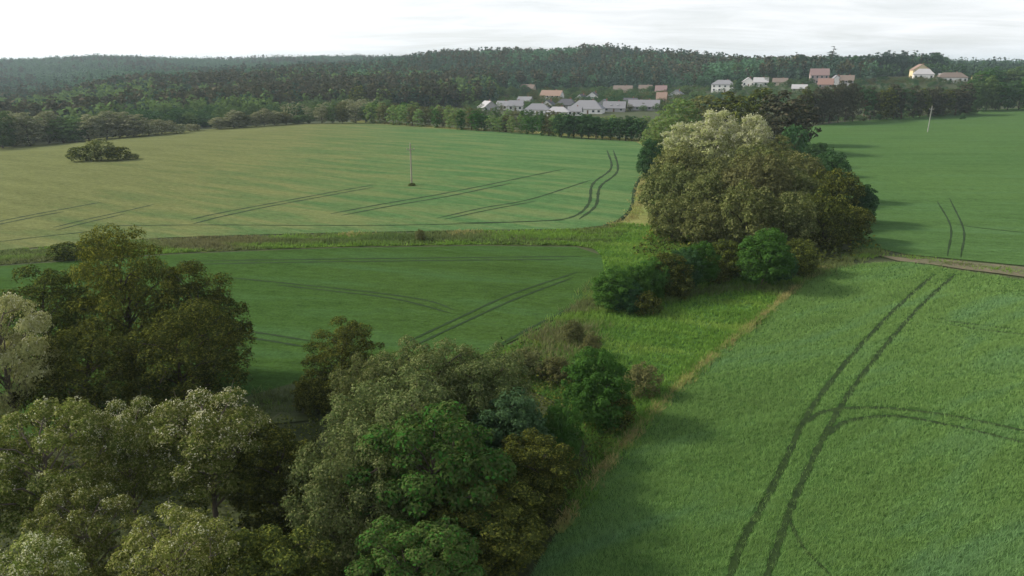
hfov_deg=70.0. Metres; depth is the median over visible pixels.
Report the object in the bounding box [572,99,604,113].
house
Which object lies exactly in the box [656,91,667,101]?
house
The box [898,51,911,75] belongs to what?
spruce tree
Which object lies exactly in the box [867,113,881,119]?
shrub
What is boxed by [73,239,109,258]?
shrub
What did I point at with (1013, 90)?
broadleaf tree
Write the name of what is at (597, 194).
wheel track
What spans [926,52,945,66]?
broadleaf tree
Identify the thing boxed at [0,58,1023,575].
ground
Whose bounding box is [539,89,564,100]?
house
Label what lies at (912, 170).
field
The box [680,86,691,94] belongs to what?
broadleaf tree
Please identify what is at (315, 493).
willow tree
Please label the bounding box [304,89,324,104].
pine tree
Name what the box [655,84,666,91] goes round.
house
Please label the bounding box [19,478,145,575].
robinia tree
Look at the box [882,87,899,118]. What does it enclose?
broadleaf tree
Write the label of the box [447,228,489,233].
dry grass
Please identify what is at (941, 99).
broadleaf tree
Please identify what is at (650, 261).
bush
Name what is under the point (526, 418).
broadleaf tree
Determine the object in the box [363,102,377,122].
young tree
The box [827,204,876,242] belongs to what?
robinia tree
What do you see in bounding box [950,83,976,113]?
broadleaf tree
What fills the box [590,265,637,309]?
bush
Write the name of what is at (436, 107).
broadleaf tree
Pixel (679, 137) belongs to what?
robinia tree
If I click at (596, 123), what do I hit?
broadleaf tree
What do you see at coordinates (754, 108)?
broadleaf tree
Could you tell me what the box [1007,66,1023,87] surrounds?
broadleaf tree
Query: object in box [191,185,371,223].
wheel track
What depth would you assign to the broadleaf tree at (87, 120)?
332.84 m
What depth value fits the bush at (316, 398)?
59.02 m
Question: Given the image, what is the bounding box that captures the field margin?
[360,121,643,145]
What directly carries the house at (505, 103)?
on the ground at (320, 414)
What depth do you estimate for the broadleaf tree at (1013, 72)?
534.42 m
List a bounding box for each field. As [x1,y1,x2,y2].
[0,122,643,249]
[0,246,604,450]
[532,262,1023,575]
[802,108,1023,264]
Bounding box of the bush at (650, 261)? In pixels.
[630,256,674,298]
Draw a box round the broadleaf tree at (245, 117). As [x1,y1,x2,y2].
[230,112,251,127]
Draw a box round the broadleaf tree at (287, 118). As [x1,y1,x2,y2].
[276,113,295,124]
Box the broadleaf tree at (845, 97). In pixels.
[833,80,850,122]
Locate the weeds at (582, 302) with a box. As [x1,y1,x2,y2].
[523,277,599,342]
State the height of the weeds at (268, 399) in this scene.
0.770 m
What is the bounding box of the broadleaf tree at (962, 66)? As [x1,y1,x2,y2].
[954,64,966,72]
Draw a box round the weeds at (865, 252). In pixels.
[777,247,887,288]
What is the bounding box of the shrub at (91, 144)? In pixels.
[84,139,117,160]
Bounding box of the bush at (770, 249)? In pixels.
[734,227,794,285]
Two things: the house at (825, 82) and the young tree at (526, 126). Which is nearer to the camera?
the young tree at (526, 126)
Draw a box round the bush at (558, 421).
[543,399,584,464]
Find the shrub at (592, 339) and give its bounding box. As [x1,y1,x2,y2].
[580,331,601,357]
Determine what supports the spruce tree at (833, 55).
on the ground at (320, 414)
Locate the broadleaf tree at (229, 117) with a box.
[222,110,243,127]
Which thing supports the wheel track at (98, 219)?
on the field at (179, 181)
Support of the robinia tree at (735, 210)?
on the ground at (320, 414)
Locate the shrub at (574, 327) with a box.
[561,319,585,344]
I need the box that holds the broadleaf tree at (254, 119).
[248,112,262,126]
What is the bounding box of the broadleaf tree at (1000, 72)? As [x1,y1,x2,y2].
[986,66,1008,85]
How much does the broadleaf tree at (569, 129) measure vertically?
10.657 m
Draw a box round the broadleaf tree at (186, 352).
[119,297,257,433]
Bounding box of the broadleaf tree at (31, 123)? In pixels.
[8,112,48,145]
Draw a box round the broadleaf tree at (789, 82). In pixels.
[783,79,793,85]
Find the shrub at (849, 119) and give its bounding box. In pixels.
[839,116,852,120]
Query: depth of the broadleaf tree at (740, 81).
615.76 m
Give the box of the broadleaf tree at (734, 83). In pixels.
[730,80,738,89]
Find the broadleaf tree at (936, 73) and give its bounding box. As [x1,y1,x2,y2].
[931,68,941,74]
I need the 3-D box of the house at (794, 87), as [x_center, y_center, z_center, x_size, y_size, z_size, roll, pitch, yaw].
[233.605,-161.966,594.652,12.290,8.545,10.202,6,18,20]
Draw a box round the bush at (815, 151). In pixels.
[801,142,830,171]
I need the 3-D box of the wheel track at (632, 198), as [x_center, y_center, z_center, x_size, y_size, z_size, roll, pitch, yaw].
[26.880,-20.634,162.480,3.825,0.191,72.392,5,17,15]
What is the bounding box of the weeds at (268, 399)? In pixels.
[217,382,336,413]
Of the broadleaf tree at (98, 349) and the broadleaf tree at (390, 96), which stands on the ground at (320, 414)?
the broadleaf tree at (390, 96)
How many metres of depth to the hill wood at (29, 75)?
1437.18 m
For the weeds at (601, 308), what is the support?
on the meadow
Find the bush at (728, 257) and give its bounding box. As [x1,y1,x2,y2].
[706,238,746,277]
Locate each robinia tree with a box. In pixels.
[0,292,65,461]
[0,396,130,574]
[0,445,29,522]
[0,525,95,575]
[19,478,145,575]
[77,388,174,541]
[104,499,248,575]
[143,380,279,542]
[636,162,697,219]
[639,115,686,164]
[646,191,702,242]
[649,141,712,192]
[653,97,703,150]
[657,121,718,170]
[678,199,732,246]
[680,168,744,214]
[690,107,744,171]
[691,156,744,199]
[713,177,782,249]
[716,152,794,225]
[727,139,790,198]
[731,112,773,162]
[756,191,820,249]
[763,134,794,174]
[768,165,823,222]
[777,150,826,187]
[798,186,856,249]
[805,168,867,213]
[814,147,851,195]
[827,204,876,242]
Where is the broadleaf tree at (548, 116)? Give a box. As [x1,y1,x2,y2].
[543,110,554,124]
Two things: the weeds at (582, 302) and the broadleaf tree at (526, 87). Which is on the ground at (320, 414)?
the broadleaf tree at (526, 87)
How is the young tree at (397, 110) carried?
on the field margin
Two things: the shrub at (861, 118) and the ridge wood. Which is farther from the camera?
the ridge wood
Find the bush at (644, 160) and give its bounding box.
[636,138,664,180]
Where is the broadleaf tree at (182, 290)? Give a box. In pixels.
[137,259,254,385]
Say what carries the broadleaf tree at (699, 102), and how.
on the ground at (320, 414)
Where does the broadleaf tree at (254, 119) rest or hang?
on the field at (179, 181)
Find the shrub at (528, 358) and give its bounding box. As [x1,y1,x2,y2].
[501,346,545,380]
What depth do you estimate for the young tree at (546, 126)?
308.32 m
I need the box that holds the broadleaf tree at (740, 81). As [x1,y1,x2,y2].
[735,79,743,91]
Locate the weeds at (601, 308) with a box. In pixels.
[578,282,799,317]
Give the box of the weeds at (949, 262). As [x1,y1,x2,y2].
[844,247,1023,273]
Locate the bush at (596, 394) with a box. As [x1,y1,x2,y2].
[561,346,634,433]
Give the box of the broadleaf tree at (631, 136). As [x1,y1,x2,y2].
[622,116,641,140]
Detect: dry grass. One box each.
[338,230,376,236]
[356,120,639,140]
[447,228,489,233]
[548,263,835,534]
[603,173,648,226]
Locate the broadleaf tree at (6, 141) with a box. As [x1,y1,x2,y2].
[0,111,18,147]
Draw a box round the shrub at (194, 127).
[185,124,201,130]
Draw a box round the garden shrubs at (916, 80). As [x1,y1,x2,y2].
[707,74,985,111]
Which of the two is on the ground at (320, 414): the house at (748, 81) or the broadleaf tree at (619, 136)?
the house at (748, 81)
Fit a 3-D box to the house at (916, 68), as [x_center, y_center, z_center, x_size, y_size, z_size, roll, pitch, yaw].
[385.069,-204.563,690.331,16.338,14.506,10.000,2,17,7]
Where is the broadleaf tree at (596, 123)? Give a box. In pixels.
[587,116,603,137]
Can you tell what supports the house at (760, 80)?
on the ground at (320, 414)
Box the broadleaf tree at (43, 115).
[26,111,65,143]
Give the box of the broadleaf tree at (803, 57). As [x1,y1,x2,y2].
[796,54,808,66]
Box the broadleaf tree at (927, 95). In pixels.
[911,88,932,116]
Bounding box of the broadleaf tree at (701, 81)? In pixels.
[695,78,708,86]
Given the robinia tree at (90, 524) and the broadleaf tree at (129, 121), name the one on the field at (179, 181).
the broadleaf tree at (129, 121)
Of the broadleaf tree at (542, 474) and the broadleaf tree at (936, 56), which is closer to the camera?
the broadleaf tree at (542, 474)
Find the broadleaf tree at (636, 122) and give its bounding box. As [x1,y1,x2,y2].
[631,117,650,139]
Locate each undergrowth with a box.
[0,336,631,575]
[633,140,879,276]
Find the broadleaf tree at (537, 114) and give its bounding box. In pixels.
[534,111,545,127]
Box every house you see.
[477,100,498,110]
[496,100,507,109]
[508,99,524,110]
[517,96,532,100]
[519,84,536,89]
[525,102,549,114]
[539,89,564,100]
[545,99,554,106]
[546,105,569,115]
[554,98,575,108]
[567,105,582,115]
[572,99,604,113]
[586,91,597,99]
[603,100,626,111]
[613,85,632,92]
[623,97,637,101]
[627,99,659,110]
[638,84,652,91]
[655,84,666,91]
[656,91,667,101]
[668,89,683,95]
[711,79,733,92]
[742,76,752,86]
[753,76,768,86]
[772,77,787,85]
[791,83,807,91]
[809,68,829,84]
[817,77,833,88]
[832,74,839,86]
[839,74,854,85]
[909,63,930,77]
[912,68,933,78]
[935,72,968,82]
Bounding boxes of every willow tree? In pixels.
[280,430,417,575]
[320,364,466,511]
[326,351,411,442]
[364,334,497,425]
[437,341,533,443]
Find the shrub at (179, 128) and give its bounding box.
[167,124,186,132]
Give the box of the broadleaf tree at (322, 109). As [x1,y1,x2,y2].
[313,104,328,122]
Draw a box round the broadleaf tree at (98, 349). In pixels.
[8,316,152,444]
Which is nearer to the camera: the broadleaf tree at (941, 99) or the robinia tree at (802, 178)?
the robinia tree at (802, 178)
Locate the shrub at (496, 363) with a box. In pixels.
[490,355,519,370]
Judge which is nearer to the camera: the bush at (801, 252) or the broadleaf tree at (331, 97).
the bush at (801, 252)
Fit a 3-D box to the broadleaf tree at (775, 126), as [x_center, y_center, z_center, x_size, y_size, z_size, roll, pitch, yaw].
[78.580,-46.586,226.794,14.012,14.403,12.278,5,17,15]
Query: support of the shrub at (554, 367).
on the meadow
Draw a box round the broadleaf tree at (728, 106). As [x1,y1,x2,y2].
[704,91,749,142]
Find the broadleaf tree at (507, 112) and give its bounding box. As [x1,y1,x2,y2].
[501,108,512,123]
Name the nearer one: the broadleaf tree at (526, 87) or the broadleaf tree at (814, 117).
the broadleaf tree at (814, 117)
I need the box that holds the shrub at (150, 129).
[136,120,162,135]
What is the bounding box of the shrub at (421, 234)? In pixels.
[415,229,425,240]
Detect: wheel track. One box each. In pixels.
[0,202,98,223]
[0,220,557,241]
[53,204,153,229]
[176,256,573,264]
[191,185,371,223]
[229,277,453,313]
[246,330,309,346]
[331,169,561,214]
[410,272,575,343]
[439,180,589,218]
[463,150,618,222]
[497,306,573,345]
[602,176,640,225]
[726,274,954,575]
[788,518,831,575]
[800,406,1023,442]
[932,318,1022,334]
[937,198,964,256]
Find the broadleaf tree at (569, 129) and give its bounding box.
[562,113,580,137]
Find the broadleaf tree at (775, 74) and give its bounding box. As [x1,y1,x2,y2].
[762,69,777,77]
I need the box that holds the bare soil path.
[879,255,1023,276]
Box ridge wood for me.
[296,42,878,89]
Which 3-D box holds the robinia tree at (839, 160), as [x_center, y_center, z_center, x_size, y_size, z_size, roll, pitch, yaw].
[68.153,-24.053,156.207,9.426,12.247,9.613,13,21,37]
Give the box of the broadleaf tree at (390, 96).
[375,89,394,104]
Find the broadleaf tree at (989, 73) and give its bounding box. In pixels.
[979,70,1002,92]
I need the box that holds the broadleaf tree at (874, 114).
[864,87,881,119]
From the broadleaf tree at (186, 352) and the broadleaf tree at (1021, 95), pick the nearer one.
the broadleaf tree at (186, 352)
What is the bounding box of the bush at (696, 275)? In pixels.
[669,248,702,289]
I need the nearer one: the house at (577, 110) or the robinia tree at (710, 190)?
the robinia tree at (710, 190)
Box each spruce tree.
[824,46,838,65]
[889,53,900,74]
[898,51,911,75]
[902,50,916,75]
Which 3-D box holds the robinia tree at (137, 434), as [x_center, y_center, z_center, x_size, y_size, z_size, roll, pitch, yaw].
[-21.701,10.624,41.967,5.452,10.229,4.934,-9,19,-27]
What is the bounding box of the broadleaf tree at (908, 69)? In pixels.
[905,67,912,75]
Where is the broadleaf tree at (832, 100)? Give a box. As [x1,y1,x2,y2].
[816,87,836,123]
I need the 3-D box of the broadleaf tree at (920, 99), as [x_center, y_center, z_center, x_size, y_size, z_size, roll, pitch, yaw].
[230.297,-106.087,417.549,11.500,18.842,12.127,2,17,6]
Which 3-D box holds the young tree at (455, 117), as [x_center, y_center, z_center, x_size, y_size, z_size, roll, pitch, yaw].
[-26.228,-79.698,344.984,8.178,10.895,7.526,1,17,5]
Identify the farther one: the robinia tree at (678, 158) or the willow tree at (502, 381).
the robinia tree at (678, 158)
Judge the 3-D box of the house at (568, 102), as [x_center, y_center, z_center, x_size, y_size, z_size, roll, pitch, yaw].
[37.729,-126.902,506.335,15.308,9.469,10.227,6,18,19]
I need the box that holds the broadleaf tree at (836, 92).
[822,85,846,122]
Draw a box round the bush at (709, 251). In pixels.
[679,240,721,284]
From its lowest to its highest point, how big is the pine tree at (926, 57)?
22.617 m
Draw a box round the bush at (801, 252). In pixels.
[786,238,820,275]
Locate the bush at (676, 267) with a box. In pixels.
[647,252,695,298]
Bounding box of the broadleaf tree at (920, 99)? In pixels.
[905,85,925,117]
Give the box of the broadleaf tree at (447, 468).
[340,400,517,575]
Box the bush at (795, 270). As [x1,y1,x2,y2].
[773,253,799,280]
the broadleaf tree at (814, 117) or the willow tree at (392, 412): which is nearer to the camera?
the willow tree at (392, 412)
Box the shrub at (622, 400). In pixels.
[603,390,636,431]
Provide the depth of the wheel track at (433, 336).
85.36 m
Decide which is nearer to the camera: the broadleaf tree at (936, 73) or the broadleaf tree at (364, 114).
the broadleaf tree at (364, 114)
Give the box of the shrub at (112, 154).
[103,146,131,159]
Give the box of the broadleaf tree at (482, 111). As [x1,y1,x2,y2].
[478,107,490,123]
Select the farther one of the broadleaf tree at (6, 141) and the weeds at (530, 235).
the broadleaf tree at (6, 141)
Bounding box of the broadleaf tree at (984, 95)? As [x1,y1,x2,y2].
[973,81,990,108]
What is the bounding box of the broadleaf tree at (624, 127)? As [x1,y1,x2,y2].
[618,116,632,140]
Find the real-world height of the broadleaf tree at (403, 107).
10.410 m
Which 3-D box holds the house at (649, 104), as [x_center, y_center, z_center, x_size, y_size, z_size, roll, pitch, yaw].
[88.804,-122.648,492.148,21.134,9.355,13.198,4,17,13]
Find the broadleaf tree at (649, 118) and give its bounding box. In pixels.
[637,116,651,129]
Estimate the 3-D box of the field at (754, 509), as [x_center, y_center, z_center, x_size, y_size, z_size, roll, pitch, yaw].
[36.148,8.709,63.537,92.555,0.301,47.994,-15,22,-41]
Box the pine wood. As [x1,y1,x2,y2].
[0,65,501,123]
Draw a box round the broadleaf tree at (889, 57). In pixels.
[881,50,895,75]
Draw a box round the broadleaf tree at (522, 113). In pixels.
[518,109,530,124]
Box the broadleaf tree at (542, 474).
[498,428,582,523]
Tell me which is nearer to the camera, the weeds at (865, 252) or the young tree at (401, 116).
the weeds at (865, 252)
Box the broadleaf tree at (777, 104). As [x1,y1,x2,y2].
[759,90,809,149]
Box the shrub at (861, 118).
[853,115,866,120]
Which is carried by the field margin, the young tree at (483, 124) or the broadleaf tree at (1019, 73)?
the young tree at (483, 124)
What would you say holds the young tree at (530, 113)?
on the ground at (320, 414)
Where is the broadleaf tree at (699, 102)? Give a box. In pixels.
[679,95,720,130]
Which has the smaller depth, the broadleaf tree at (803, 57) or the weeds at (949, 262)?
the weeds at (949, 262)
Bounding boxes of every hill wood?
[0,53,406,96]
[949,57,1023,66]
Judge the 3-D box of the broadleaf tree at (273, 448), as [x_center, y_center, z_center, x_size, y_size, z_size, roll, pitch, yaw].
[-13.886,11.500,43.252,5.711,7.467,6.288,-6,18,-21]
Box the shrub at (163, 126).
[145,119,175,133]
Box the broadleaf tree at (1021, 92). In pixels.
[1011,81,1023,109]
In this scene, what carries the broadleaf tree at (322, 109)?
on the field at (179, 181)
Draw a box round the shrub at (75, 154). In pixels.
[64,146,102,161]
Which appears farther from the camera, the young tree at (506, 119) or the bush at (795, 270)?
the young tree at (506, 119)
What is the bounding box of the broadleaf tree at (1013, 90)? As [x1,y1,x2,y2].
[1001,80,1021,109]
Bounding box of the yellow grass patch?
[622,180,658,225]
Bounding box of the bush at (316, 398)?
[290,370,339,416]
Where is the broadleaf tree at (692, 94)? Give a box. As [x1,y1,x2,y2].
[688,92,697,98]
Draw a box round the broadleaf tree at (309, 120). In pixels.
[300,114,316,123]
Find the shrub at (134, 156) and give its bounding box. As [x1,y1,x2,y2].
[124,153,138,159]
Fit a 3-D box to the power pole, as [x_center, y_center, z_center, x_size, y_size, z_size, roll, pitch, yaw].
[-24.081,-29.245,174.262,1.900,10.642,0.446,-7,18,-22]
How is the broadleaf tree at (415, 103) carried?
on the ground at (320, 414)
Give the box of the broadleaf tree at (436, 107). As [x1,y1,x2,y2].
[433,105,445,119]
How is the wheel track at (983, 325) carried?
on the field at (754, 509)
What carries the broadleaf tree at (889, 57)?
on the ground at (320, 414)
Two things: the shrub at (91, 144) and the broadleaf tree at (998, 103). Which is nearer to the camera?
the shrub at (91, 144)
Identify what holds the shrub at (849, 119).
on the ground at (320, 414)
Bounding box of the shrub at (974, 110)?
[964,107,977,113]
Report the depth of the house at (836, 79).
610.03 m
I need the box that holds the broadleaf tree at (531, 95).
[527,94,538,99]
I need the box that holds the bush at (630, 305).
[609,279,643,312]
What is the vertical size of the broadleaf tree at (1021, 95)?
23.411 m
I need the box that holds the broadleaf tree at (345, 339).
[300,315,384,394]
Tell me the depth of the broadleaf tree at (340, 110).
395.67 m
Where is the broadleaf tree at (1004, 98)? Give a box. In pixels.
[991,82,1012,109]
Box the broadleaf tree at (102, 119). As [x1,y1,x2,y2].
[90,111,119,138]
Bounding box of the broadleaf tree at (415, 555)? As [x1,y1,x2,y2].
[344,514,486,575]
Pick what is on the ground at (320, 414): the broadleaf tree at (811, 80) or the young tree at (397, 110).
the broadleaf tree at (811, 80)
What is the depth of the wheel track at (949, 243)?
127.21 m
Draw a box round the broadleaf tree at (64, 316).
[0,263,106,391]
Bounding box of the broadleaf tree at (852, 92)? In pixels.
[840,80,858,121]
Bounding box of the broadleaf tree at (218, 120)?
[207,117,229,128]
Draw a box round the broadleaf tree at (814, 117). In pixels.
[781,94,821,140]
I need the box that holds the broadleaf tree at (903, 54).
[894,50,907,72]
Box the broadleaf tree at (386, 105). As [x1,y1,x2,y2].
[381,100,391,116]
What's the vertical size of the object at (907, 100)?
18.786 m
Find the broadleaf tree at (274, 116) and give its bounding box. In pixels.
[265,111,283,124]
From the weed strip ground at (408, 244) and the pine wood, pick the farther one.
the pine wood
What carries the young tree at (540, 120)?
on the field at (179, 181)
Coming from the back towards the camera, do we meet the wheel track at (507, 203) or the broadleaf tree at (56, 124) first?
the broadleaf tree at (56, 124)
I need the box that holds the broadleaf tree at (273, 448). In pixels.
[225,420,323,537]
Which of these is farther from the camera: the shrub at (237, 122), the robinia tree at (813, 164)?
the shrub at (237, 122)
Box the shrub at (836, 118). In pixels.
[823,116,837,122]
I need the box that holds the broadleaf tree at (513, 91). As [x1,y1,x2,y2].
[505,86,519,96]
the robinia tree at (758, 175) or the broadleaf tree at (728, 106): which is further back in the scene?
the broadleaf tree at (728, 106)
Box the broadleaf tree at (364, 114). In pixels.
[357,104,374,122]
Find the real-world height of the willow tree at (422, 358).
9.398 m
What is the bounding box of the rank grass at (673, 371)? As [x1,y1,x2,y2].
[538,304,779,526]
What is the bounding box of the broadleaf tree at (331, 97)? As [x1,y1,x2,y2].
[322,92,335,102]
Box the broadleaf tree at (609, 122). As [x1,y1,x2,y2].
[604,118,617,139]
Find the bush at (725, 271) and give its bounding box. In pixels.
[705,258,732,284]
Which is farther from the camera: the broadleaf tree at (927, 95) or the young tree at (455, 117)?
the broadleaf tree at (927, 95)
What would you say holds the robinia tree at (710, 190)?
on the ground at (320, 414)
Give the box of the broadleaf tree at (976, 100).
[968,83,982,107]
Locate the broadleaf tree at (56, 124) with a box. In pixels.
[42,116,77,142]
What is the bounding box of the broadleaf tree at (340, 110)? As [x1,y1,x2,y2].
[333,101,348,122]
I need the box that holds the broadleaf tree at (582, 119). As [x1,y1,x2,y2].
[572,113,588,138]
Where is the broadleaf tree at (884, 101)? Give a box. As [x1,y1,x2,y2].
[875,90,894,119]
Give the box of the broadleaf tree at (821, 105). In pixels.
[808,87,828,122]
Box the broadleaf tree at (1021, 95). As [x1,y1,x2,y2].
[1015,78,1023,104]
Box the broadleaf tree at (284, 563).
[203,521,334,575]
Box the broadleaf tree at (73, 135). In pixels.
[56,118,87,141]
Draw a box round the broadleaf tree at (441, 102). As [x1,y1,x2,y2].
[431,88,445,104]
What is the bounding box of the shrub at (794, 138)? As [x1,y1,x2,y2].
[779,124,809,155]
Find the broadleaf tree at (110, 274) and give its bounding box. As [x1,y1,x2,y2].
[64,223,188,382]
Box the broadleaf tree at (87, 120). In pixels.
[71,114,101,140]
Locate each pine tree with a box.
[272,92,288,103]
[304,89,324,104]
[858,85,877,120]
[874,52,887,67]
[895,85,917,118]
[920,54,934,64]
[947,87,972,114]
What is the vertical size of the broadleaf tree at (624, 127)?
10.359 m
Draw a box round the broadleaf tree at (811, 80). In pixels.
[800,77,815,83]
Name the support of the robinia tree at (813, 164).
on the ground at (320, 414)
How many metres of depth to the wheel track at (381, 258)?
107.61 m
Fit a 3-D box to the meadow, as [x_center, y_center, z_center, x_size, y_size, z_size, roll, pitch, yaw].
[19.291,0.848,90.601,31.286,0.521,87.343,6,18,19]
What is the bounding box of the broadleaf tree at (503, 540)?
[419,480,552,575]
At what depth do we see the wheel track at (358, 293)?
92.01 m
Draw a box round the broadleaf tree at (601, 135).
[596,117,608,139]
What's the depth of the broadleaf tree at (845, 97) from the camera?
376.90 m
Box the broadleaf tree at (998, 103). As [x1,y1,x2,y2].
[988,85,1007,109]
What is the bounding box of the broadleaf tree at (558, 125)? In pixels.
[551,113,570,136]
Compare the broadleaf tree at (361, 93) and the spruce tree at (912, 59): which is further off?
the spruce tree at (912, 59)
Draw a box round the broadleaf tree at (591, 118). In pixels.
[580,114,596,138]
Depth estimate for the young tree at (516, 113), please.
362.29 m
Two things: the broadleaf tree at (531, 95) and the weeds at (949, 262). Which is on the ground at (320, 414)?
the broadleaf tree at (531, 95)
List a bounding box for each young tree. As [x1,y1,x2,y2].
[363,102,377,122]
[374,103,386,122]
[375,102,389,123]
[385,105,399,124]
[393,105,404,124]
[397,105,412,124]
[406,106,416,125]
[412,109,426,126]
[421,106,432,124]
[431,109,442,127]
[436,106,445,125]
[441,105,454,127]
[448,107,464,128]
[456,110,465,129]
[464,107,477,129]
[467,110,483,130]
[475,113,490,130]
[485,115,498,130]
[493,117,505,131]
[499,115,512,131]
[506,117,516,132]
[509,110,520,126]
[516,114,524,132]
[518,116,533,133]
[524,109,535,127]
[527,116,537,132]
[536,113,545,135]
[541,120,555,135]
[546,115,560,135]
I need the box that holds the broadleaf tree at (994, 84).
[978,75,1001,109]
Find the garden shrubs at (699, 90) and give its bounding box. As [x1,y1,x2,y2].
[461,84,710,110]
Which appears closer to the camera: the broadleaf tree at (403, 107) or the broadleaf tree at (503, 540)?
the broadleaf tree at (503, 540)
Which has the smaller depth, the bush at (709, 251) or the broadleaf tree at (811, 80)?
the bush at (709, 251)
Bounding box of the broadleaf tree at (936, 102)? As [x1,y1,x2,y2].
[920,88,940,116]
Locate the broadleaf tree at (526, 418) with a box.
[470,386,555,479]
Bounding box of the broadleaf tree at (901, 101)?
[884,84,906,118]
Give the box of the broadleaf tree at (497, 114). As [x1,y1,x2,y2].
[490,107,501,123]
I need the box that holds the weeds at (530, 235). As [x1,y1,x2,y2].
[474,231,557,243]
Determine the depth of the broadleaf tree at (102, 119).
335.29 m
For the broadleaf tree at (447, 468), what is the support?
on the ground at (320, 414)
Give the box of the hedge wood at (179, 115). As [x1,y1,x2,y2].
[6,96,392,142]
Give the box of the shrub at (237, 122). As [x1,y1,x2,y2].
[225,119,249,127]
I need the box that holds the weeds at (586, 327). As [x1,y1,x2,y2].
[472,305,628,396]
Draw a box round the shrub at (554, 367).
[536,356,578,384]
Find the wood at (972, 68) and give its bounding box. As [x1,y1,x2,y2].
[832,50,1023,79]
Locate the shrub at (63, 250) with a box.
[45,241,79,260]
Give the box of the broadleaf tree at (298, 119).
[290,115,304,123]
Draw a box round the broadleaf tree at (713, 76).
[708,71,716,82]
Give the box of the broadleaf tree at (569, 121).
[560,115,576,137]
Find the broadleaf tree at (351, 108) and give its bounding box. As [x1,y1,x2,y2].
[344,103,363,122]
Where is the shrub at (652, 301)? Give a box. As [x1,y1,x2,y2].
[633,290,663,316]
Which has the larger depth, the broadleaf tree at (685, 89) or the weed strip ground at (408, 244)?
the broadleaf tree at (685, 89)
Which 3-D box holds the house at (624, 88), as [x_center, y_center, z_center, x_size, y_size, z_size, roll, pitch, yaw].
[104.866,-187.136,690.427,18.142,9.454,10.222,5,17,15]
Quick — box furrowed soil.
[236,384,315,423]
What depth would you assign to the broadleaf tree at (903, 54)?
761.95 m
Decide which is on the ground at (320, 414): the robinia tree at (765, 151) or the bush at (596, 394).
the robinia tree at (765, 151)
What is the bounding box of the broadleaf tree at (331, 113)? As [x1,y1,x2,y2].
[323,104,340,122]
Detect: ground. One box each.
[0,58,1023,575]
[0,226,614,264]
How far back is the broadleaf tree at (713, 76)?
714.10 m
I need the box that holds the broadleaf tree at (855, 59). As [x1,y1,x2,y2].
[850,56,860,64]
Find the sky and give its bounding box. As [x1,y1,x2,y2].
[0,0,1023,61]
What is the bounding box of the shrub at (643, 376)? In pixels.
[621,361,664,400]
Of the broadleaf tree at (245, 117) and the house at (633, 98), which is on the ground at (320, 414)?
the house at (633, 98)
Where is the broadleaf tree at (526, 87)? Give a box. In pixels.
[519,85,531,93]
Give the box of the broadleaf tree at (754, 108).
[732,88,774,141]
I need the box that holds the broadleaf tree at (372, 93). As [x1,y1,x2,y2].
[368,85,379,100]
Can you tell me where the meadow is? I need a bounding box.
[488,226,790,466]
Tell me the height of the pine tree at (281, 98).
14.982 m
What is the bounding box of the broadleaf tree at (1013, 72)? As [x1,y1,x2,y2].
[1000,70,1021,86]
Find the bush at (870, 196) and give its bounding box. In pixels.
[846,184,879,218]
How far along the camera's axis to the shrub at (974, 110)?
438.36 m
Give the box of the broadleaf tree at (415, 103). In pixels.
[405,101,419,118]
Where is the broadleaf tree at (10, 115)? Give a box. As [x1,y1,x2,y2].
[0,111,25,146]
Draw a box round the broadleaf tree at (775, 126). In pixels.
[744,114,786,148]
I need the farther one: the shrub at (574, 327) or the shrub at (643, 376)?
the shrub at (574, 327)
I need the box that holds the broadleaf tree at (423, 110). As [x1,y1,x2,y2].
[415,106,427,116]
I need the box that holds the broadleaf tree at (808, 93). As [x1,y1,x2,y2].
[797,86,814,114]
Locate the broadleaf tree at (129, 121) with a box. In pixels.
[117,114,148,136]
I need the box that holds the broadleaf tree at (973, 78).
[967,71,990,83]
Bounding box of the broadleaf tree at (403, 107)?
[395,102,409,117]
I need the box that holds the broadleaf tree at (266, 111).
[256,108,272,125]
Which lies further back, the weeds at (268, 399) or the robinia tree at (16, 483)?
the weeds at (268, 399)
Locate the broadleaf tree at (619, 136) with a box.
[610,117,627,139]
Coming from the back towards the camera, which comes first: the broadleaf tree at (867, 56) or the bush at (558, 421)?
the broadleaf tree at (867, 56)
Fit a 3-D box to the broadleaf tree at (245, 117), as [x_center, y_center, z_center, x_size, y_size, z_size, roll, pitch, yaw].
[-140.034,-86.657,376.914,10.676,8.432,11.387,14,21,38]
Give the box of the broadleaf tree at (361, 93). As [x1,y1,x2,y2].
[348,85,367,101]
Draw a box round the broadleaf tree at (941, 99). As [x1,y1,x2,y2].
[929,86,948,116]
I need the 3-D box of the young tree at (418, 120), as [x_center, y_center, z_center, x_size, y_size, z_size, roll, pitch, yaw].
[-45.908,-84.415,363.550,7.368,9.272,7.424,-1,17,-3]
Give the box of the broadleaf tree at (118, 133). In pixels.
[102,111,133,137]
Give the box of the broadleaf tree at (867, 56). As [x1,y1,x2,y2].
[861,54,874,62]
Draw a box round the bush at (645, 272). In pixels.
[627,265,661,299]
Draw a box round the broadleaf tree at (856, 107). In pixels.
[845,84,865,121]
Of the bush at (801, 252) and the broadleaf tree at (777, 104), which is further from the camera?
the broadleaf tree at (777, 104)
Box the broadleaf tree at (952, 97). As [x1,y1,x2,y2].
[937,89,957,115]

